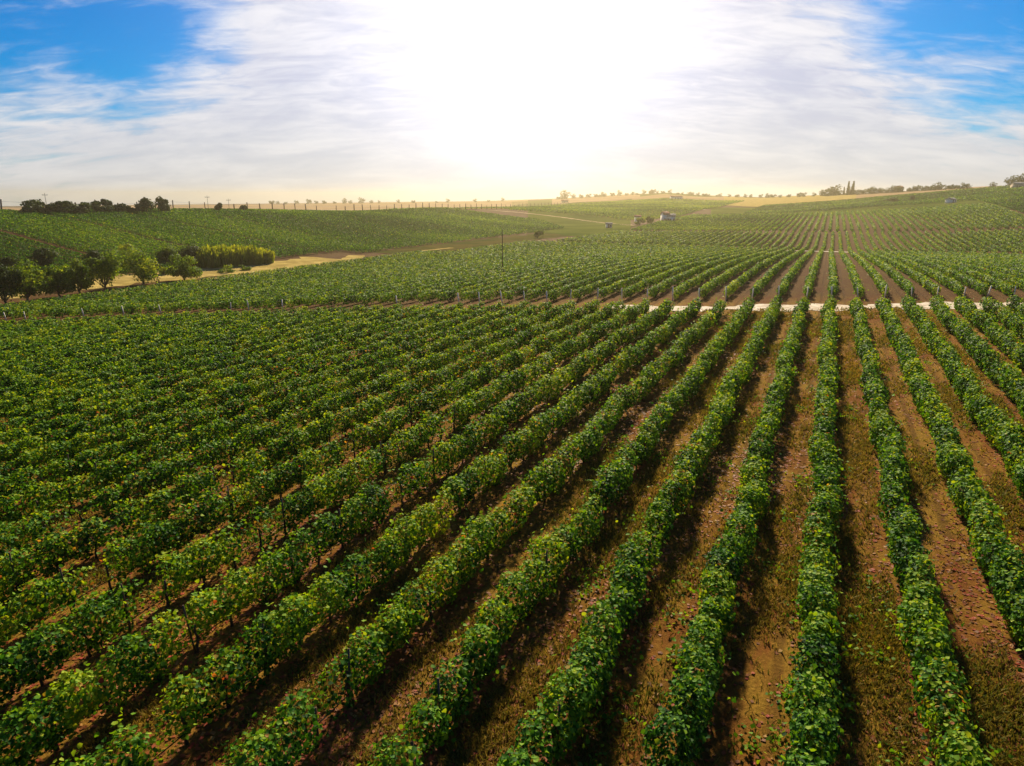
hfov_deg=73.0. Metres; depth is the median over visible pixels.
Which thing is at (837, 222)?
vine row
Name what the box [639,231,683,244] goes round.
vine row
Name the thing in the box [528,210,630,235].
hill meadow
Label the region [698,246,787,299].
vine row
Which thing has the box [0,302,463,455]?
vine row
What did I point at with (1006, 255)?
vine row
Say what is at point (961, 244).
vine row
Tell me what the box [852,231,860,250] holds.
vine row
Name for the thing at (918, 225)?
vine row
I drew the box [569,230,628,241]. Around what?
vine row
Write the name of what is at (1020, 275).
vine row
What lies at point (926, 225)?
vine row
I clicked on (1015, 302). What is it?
vine row
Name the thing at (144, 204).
ridge tree
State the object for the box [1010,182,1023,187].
hill house
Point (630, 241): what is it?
vine row
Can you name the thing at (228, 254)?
reed clump
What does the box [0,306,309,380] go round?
vine row
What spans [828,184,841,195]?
tree
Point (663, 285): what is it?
vine row
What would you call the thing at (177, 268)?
valley tree
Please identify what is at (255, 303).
vine row
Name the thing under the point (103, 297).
vine row
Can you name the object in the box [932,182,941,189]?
tree
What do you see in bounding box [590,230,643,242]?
vine row
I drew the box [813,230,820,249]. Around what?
vine row
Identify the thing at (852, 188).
conifer
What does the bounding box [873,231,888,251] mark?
vine row
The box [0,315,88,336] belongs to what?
vine row
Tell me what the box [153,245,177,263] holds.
valley tree
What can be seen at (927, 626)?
vine row
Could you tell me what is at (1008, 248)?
vine row
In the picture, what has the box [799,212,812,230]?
vine row
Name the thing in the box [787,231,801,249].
vine row
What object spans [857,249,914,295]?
vine row
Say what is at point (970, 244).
vine row
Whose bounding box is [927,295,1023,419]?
vine row
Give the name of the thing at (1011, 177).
tree
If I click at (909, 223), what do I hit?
vine row
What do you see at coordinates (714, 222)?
slope vineyard
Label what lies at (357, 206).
stubble field
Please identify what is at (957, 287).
vine row
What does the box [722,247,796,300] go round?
vine row
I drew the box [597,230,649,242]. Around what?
vine row
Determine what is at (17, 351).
vine row
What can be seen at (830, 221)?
vine row
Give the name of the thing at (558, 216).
farm track
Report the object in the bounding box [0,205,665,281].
hillside vineyard
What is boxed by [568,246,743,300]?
vine row
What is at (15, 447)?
vine row
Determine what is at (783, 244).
vine row
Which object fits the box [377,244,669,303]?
vine row
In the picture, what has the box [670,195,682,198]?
long house
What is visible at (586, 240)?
vine row
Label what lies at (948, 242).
vine row
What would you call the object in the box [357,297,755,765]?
vine row
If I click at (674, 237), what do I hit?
vine row
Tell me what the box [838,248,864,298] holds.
vine row
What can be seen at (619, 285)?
vine row
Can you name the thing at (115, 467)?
vine row
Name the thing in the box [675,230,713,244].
vine row
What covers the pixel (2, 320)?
vine row
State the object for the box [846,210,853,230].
vine row
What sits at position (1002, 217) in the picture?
vine row
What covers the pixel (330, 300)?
vine row
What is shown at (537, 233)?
field tree
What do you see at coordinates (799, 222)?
vine row
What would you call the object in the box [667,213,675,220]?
farmhouse
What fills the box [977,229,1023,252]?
vine row
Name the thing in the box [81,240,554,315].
vine row
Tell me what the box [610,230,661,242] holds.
vine row
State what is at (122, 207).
ridge tree
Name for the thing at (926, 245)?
vine row
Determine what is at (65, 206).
ridge tree
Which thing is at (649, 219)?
field tree
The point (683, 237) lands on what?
vine row
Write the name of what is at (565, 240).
vine row
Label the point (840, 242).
vine row
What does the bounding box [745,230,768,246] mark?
vine row
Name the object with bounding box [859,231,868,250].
vine row
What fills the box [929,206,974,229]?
vine row
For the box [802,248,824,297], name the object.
vine row
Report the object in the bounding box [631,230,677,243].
vine row
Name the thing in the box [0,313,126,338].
vine row
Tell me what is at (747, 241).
vine row
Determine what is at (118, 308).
vine row
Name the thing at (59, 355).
vine row
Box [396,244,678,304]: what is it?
vine row
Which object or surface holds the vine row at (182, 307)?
on the ground at (780, 667)
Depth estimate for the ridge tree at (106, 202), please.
232.25 m
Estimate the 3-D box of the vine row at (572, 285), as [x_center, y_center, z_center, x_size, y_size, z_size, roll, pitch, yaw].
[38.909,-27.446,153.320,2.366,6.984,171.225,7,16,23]
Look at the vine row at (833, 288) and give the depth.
90.73 m
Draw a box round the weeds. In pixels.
[89,325,983,765]
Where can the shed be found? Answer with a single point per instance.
(608, 224)
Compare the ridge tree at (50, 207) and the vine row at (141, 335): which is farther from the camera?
the ridge tree at (50, 207)
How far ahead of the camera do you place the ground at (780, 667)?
22.06 m
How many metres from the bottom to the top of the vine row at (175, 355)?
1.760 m
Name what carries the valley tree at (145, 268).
on the ground at (780, 667)
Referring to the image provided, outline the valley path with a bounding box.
[0,255,364,307]
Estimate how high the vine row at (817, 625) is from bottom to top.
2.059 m
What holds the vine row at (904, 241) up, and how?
on the ground at (780, 667)
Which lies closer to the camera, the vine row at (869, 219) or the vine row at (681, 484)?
the vine row at (681, 484)
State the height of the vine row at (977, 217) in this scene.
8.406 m
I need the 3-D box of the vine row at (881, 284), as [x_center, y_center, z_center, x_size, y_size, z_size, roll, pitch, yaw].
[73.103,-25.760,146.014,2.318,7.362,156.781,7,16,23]
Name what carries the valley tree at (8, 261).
on the ground at (780, 667)
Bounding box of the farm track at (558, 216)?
[494,210,631,225]
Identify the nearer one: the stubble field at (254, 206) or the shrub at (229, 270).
the shrub at (229, 270)
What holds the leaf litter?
on the ground at (780, 667)
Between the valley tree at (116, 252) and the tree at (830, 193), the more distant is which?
the tree at (830, 193)
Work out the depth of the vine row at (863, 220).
343.22 m
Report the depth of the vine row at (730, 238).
271.05 m
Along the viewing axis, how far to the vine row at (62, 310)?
120.39 m
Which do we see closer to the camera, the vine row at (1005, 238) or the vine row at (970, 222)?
the vine row at (1005, 238)
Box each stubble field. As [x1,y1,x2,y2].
[2,204,264,209]
[265,199,527,210]
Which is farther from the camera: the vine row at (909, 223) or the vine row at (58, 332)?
the vine row at (909, 223)
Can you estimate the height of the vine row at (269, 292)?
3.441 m
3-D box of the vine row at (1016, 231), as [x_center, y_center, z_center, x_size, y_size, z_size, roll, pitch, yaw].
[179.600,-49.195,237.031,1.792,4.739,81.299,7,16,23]
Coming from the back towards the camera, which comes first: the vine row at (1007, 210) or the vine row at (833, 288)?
the vine row at (1007, 210)
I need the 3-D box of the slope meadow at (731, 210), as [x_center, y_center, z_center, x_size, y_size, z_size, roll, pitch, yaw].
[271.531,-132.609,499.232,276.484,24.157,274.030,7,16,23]
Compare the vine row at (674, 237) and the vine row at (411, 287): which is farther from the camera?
the vine row at (674, 237)
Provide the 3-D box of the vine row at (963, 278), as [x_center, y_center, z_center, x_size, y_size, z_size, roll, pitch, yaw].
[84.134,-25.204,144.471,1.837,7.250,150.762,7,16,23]
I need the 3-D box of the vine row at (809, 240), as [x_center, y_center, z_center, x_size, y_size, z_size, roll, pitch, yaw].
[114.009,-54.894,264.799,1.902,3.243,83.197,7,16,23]
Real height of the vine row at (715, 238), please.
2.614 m
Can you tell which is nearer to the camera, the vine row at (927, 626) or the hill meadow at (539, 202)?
the vine row at (927, 626)
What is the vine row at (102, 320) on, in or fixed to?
on the ground at (780, 667)
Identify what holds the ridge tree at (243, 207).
on the ground at (780, 667)
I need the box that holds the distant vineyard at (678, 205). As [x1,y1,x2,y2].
[378,198,743,219]
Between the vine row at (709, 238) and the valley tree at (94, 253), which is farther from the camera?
the vine row at (709, 238)
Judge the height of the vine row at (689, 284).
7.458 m
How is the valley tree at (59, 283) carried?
on the ground at (780, 667)
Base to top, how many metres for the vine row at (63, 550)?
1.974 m
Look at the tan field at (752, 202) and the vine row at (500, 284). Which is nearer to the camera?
the vine row at (500, 284)
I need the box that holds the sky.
[0,0,1023,205]
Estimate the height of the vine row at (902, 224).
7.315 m
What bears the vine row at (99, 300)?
on the ground at (780, 667)
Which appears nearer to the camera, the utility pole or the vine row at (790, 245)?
the utility pole
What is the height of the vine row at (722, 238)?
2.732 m
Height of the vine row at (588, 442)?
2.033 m
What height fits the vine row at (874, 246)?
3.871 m
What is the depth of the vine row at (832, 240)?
258.22 m
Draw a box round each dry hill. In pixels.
[552,194,639,203]
[632,194,723,200]
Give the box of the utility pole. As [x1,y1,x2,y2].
[502,229,502,266]
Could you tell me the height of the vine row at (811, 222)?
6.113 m
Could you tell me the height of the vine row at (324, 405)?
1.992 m
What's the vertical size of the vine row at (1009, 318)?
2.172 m
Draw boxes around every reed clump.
[194,244,221,267]
[214,244,237,267]
[230,244,250,265]
[243,244,264,264]
[262,247,274,263]
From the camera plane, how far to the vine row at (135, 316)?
75.37 m
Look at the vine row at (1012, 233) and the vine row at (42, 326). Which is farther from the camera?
the vine row at (1012, 233)
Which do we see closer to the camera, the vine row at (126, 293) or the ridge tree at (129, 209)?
the vine row at (126, 293)
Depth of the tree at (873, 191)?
737.55 m
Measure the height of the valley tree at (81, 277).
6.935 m
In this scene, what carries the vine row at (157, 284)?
on the ground at (780, 667)
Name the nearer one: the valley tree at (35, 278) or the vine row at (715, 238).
the valley tree at (35, 278)
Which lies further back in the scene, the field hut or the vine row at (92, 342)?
the field hut
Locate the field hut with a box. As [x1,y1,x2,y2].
[944,198,957,202]
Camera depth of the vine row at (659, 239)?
276.50 m
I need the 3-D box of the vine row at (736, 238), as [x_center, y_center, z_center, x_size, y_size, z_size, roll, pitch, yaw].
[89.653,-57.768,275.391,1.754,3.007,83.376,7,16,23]
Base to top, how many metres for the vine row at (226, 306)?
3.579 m
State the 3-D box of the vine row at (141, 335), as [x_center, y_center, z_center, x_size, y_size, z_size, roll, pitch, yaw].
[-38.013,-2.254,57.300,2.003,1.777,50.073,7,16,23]
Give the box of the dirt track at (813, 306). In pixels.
[611,302,1020,311]
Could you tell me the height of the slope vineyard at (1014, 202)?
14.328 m
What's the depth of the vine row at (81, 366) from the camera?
54.04 m
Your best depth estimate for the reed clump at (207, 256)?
165.74 m
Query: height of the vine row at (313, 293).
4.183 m
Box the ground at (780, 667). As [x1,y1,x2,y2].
[0,191,1023,765]
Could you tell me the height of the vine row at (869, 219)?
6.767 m
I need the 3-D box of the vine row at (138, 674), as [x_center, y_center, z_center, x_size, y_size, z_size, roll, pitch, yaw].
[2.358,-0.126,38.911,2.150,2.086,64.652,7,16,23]
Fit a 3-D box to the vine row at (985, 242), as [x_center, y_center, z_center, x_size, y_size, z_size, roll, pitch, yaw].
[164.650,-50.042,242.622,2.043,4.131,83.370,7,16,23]
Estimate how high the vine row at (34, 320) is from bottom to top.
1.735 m
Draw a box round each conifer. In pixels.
[845,181,849,194]
[849,181,856,194]
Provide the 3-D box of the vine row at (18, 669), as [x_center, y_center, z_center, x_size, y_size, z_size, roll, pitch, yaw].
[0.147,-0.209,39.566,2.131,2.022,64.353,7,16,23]
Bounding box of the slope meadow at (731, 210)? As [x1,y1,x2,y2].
[711,195,1023,219]
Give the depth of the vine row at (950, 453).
23.86 m
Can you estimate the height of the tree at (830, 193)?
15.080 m
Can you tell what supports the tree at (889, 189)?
on the ground at (780, 667)
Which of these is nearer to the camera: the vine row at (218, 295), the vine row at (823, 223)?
the vine row at (218, 295)
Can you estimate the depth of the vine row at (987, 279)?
95.32 m
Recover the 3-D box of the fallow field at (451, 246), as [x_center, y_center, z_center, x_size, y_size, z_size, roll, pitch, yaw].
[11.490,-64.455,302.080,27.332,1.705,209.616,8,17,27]
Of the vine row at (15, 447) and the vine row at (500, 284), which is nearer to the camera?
the vine row at (15, 447)
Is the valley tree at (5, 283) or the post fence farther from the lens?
the post fence
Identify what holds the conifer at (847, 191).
on the ground at (780, 667)
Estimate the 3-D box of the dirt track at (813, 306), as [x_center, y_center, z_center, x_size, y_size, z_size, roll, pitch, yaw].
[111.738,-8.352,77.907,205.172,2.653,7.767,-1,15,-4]
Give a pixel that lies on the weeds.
(749, 747)
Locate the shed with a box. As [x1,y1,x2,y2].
[605,222,612,227]
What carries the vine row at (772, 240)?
on the ground at (780, 667)
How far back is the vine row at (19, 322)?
85.21 m
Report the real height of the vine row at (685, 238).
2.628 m
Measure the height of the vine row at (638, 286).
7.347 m
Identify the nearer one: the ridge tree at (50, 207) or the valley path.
the valley path
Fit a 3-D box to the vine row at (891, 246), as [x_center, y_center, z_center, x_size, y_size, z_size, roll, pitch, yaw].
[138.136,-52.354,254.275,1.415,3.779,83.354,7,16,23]
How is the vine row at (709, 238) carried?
on the ground at (780, 667)
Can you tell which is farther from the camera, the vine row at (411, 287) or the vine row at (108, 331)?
the vine row at (411, 287)
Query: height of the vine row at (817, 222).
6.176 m
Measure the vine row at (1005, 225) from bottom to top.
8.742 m
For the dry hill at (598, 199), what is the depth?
1110.47 m
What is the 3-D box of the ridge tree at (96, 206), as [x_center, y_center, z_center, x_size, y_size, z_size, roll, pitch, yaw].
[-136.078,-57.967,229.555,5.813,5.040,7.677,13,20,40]
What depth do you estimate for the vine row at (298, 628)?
18.21 m
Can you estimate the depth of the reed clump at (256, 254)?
175.13 m
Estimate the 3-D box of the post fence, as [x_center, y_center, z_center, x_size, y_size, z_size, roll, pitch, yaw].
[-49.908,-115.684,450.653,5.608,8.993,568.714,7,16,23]
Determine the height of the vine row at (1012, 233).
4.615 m
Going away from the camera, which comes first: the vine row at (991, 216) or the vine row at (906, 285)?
the vine row at (906, 285)
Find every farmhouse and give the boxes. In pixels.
[660,211,670,220]
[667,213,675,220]
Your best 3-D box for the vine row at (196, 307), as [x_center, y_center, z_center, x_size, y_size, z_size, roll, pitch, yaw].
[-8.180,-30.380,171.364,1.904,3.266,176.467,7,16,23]
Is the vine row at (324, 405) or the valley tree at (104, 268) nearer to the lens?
the vine row at (324, 405)
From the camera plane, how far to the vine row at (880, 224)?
340.43 m
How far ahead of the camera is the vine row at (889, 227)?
336.51 m
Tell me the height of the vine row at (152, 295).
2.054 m
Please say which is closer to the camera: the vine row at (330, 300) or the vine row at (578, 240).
the vine row at (330, 300)
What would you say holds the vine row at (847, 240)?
on the ground at (780, 667)
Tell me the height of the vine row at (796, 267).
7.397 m
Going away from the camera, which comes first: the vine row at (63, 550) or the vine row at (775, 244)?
the vine row at (63, 550)
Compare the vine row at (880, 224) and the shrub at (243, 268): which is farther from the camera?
the vine row at (880, 224)
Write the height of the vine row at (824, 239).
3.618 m
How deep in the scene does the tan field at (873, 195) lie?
656.06 m
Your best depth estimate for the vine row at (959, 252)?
165.03 m
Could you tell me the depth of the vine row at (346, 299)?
107.31 m
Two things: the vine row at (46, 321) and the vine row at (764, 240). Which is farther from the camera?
the vine row at (764, 240)
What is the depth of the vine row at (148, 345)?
57.23 m
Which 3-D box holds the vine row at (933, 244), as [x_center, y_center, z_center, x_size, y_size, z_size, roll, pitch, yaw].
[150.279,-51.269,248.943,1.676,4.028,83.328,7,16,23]
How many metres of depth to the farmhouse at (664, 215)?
406.47 m
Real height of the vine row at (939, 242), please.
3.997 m
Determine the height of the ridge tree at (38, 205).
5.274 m
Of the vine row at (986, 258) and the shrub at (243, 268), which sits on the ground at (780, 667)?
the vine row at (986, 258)
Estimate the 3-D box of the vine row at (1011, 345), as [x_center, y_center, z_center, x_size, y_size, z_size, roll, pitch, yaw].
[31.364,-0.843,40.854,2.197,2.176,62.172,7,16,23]
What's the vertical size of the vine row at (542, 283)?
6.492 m
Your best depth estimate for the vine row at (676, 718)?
17.45 m
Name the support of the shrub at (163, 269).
on the dry field at (125, 280)
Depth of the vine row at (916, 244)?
242.65 m
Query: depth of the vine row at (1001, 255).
176.20 m
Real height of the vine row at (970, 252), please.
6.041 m
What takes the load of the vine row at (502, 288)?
on the ground at (780, 667)
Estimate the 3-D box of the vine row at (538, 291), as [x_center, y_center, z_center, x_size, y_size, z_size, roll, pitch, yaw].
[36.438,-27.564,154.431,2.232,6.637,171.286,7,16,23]
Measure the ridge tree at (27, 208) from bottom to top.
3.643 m
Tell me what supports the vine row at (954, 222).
on the ground at (780, 667)
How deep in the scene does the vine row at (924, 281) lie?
98.15 m
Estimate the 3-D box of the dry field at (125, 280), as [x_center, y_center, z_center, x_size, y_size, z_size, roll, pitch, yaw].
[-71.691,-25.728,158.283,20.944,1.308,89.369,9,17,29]
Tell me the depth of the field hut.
454.57 m
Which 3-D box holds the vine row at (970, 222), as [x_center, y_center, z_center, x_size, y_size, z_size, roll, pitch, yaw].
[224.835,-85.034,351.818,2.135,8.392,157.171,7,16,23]
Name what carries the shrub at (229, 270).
on the dry field at (125, 280)
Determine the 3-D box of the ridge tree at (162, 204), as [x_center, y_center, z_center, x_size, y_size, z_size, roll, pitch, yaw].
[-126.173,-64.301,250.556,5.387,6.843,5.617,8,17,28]
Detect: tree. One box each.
[0,256,19,270]
[0,262,25,303]
[7,259,49,301]
[19,199,47,212]
[21,205,34,212]
[26,247,58,265]
[40,204,61,214]
[40,262,78,296]
[51,201,77,213]
[62,258,95,293]
[69,202,92,212]
[80,249,104,264]
[84,249,125,290]
[89,200,112,211]
[100,199,115,211]
[107,250,131,264]
[113,203,126,211]
[113,246,162,284]
[117,243,133,252]
[126,205,134,212]
[134,197,155,211]
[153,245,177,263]
[154,196,170,210]
[163,253,202,279]
[176,245,199,264]
[214,203,221,209]
[239,205,247,209]
[534,230,543,237]
[559,189,570,198]
[634,217,645,223]
[645,216,653,223]
[826,186,839,195]
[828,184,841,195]
[869,187,877,193]
[885,187,895,192]
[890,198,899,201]
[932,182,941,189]
[1004,175,1015,185]
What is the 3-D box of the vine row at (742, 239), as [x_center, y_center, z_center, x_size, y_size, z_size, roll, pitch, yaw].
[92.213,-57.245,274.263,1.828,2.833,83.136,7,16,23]
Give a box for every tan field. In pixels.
[721,193,855,206]
[856,186,996,197]
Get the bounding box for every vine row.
[0,250,429,310]
[0,250,438,313]
[0,251,445,317]
[0,297,602,601]
[0,297,652,710]
[0,298,531,506]
[0,298,551,534]
[0,298,624,648]
[0,298,677,765]
[0,299,485,466]
[0,299,576,569]
[0,300,443,440]
[0,300,506,484]
[0,301,422,432]
[0,302,403,417]
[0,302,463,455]
[0,304,344,396]
[0,304,364,407]
[0,304,383,409]
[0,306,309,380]
[0,306,325,385]
[0,307,270,371]
[0,307,286,377]
[0,308,239,360]
[0,308,253,363]
[0,310,206,355]
[0,310,220,360]
[0,311,189,350]
[0,312,111,335]
[0,312,155,343]
[0,312,173,348]
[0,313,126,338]
[0,313,140,340]
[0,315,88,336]
[0,316,35,328]
[0,316,53,328]
[0,316,73,332]
[0,318,15,324]
[1,250,421,308]
[3,240,526,320]
[23,240,535,319]
[46,240,542,318]
[50,296,702,765]
[66,240,547,316]
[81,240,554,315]
[107,240,562,313]
[121,241,567,313]
[146,241,576,312]
[158,241,583,314]
[185,241,589,311]
[200,242,595,310]
[214,242,604,309]
[219,298,727,765]
[230,242,609,309]
[247,242,617,309]
[265,242,625,308]
[281,242,632,307]
[302,243,639,306]
[319,243,648,305]
[339,243,655,305]
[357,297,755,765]
[358,243,663,304]
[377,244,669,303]
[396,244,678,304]
[418,244,686,302]
[437,244,695,301]
[457,244,702,301]
[478,245,711,302]
[497,292,783,765]
[500,245,719,303]
[523,245,726,301]
[546,246,735,301]
[557,230,617,240]
[564,230,622,241]
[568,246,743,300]
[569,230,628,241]
[576,230,632,241]
[583,230,638,241]
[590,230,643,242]
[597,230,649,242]
[597,246,752,299]
[604,230,655,242]
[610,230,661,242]
[617,230,666,242]
[617,246,760,300]
[625,230,672,243]
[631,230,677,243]
[632,296,814,765]
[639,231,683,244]
[643,246,769,300]
[646,230,689,243]
[653,230,695,244]
[661,231,700,244]
[668,230,707,244]
[671,246,778,300]
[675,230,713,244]
[683,230,719,244]
[691,230,724,244]
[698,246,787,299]
[699,231,730,245]
[708,231,737,245]
[713,231,743,245]
[722,230,749,245]
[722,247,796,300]
[730,231,755,245]
[737,231,761,246]
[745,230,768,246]
[749,247,804,298]
[754,231,774,247]
[762,231,781,247]
[770,293,856,765]
[771,231,786,248]
[776,247,814,296]
[779,231,793,248]
[785,212,803,230]
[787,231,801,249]
[792,212,808,230]
[796,230,807,249]
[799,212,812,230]
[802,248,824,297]
[805,231,814,249]
[807,211,817,230]
[813,212,822,231]
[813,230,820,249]
[820,211,827,231]
[822,230,827,249]
[825,248,839,296]
[828,211,832,231]
[830,231,834,248]
[835,211,839,230]
[838,231,842,249]
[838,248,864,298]
[840,211,845,230]
[845,231,851,250]
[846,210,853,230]
[847,248,890,296]
[848,297,1013,765]
[851,210,861,230]
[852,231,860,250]
[857,210,868,230]
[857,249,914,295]
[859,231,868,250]
[862,210,876,230]
[866,230,878,251]
[867,209,884,230]
[867,249,941,295]
[873,209,892,230]
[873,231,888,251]
[874,295,1023,671]
[876,249,965,295]
[878,209,901,230]
[880,231,896,251]
[883,209,907,230]
[886,249,991,296]
[887,230,906,252]
[888,208,915,230]
[894,208,923,230]
[895,231,916,251]
[897,250,1018,295]
[898,294,1023,500]
[900,208,932,230]
[902,231,926,251]
[906,207,940,230]
[907,250,1023,290]
[909,230,936,251]
[911,207,949,229]
[916,230,945,251]
[917,207,957,229]
[917,250,1023,278]
[923,206,966,229]
[924,230,957,251]
[927,250,1023,273]
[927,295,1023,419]
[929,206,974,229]
[931,230,966,251]
[934,206,983,229]
[937,251,1023,269]
[939,231,976,252]
[940,205,991,229]
[947,205,1001,228]
[947,230,987,251]
[947,251,1022,265]
[952,204,1009,228]
[952,294,1023,369]
[954,230,997,252]
[958,251,1023,262]
[959,204,1018,228]
[962,230,1008,252]
[965,204,1023,226]
[969,230,1019,252]
[969,251,1023,262]
[971,203,1023,223]
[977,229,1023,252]
[978,203,1023,220]
[978,296,1023,338]
[979,251,1023,261]
[984,203,1023,217]
[986,229,1023,247]
[991,251,1023,259]
[994,229,1023,243]
[1001,229,1023,239]
[1001,252,1023,256]
[1006,293,1023,314]
[1010,228,1023,235]
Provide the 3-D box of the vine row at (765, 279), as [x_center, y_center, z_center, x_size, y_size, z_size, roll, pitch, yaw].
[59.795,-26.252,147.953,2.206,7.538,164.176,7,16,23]
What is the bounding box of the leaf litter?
[0,328,1023,765]
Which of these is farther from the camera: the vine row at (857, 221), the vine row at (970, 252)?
the vine row at (857, 221)
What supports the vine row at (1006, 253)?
on the ground at (780, 667)
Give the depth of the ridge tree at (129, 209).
238.53 m
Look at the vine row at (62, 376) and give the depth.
51.99 m
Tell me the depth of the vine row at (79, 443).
36.93 m
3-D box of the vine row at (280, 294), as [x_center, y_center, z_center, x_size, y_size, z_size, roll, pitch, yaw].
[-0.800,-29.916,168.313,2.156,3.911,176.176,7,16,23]
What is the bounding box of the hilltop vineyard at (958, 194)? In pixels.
[744,185,1023,213]
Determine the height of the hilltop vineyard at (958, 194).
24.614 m
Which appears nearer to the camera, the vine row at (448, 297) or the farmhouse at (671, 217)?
the vine row at (448, 297)
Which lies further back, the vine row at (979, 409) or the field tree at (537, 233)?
the field tree at (537, 233)
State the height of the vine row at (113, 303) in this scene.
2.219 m
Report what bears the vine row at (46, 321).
on the ground at (780, 667)
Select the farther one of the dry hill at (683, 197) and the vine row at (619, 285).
the dry hill at (683, 197)
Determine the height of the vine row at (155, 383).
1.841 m
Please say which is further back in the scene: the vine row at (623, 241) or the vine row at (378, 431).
the vine row at (623, 241)
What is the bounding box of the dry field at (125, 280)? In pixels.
[0,257,341,298]
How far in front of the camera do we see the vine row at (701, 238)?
273.66 m
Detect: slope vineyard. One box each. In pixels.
[630,212,798,231]
[977,194,1023,211]
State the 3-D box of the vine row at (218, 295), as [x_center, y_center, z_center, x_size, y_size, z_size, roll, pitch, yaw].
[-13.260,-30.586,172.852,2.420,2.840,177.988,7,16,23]
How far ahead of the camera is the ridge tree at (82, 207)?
220.43 m
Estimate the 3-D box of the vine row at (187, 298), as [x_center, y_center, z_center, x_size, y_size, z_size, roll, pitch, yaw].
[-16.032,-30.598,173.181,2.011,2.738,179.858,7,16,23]
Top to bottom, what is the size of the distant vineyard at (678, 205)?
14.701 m
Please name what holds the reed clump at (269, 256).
on the dry field at (125, 280)
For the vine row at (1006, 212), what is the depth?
343.70 m
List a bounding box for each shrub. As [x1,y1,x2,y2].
[157,267,167,273]
[217,264,235,272]
[238,265,251,270]
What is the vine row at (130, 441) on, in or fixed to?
on the ground at (780, 667)
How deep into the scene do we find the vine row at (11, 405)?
48.32 m
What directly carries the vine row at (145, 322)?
on the ground at (780, 667)
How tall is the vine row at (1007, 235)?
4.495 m
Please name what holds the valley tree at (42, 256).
on the ground at (780, 667)
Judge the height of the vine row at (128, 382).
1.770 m
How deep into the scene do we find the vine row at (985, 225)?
323.96 m
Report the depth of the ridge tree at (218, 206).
274.30 m
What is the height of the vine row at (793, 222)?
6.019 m
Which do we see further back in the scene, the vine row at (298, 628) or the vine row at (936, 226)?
the vine row at (936, 226)
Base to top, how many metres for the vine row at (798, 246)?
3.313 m
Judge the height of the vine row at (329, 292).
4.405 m
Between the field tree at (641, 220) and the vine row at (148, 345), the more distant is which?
the field tree at (641, 220)
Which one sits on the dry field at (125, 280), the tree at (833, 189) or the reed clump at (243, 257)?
the reed clump at (243, 257)
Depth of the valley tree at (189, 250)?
163.91 m
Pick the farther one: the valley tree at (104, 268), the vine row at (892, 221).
the vine row at (892, 221)
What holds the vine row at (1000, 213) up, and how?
on the ground at (780, 667)
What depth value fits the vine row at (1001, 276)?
103.43 m
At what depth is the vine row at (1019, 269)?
126.51 m
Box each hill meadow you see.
[512,193,718,208]
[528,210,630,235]
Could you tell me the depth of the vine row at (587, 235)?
293.52 m
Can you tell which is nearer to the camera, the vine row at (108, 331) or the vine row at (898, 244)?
the vine row at (108, 331)
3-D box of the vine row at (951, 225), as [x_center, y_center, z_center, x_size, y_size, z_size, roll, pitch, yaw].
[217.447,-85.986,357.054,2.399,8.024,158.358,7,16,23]
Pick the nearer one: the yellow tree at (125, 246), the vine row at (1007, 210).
the yellow tree at (125, 246)
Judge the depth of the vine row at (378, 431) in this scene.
24.39 m
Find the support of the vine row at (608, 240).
on the ground at (780, 667)
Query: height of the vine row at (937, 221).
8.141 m
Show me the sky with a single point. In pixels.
(117, 101)
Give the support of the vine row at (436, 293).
on the ground at (780, 667)
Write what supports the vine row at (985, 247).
on the ground at (780, 667)
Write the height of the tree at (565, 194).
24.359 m
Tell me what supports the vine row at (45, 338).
on the ground at (780, 667)
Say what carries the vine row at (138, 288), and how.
on the ground at (780, 667)
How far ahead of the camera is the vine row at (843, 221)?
348.55 m
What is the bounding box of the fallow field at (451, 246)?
[370,226,632,253]
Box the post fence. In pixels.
[0,199,578,209]
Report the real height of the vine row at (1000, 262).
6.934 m
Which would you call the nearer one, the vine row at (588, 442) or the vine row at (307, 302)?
the vine row at (588, 442)

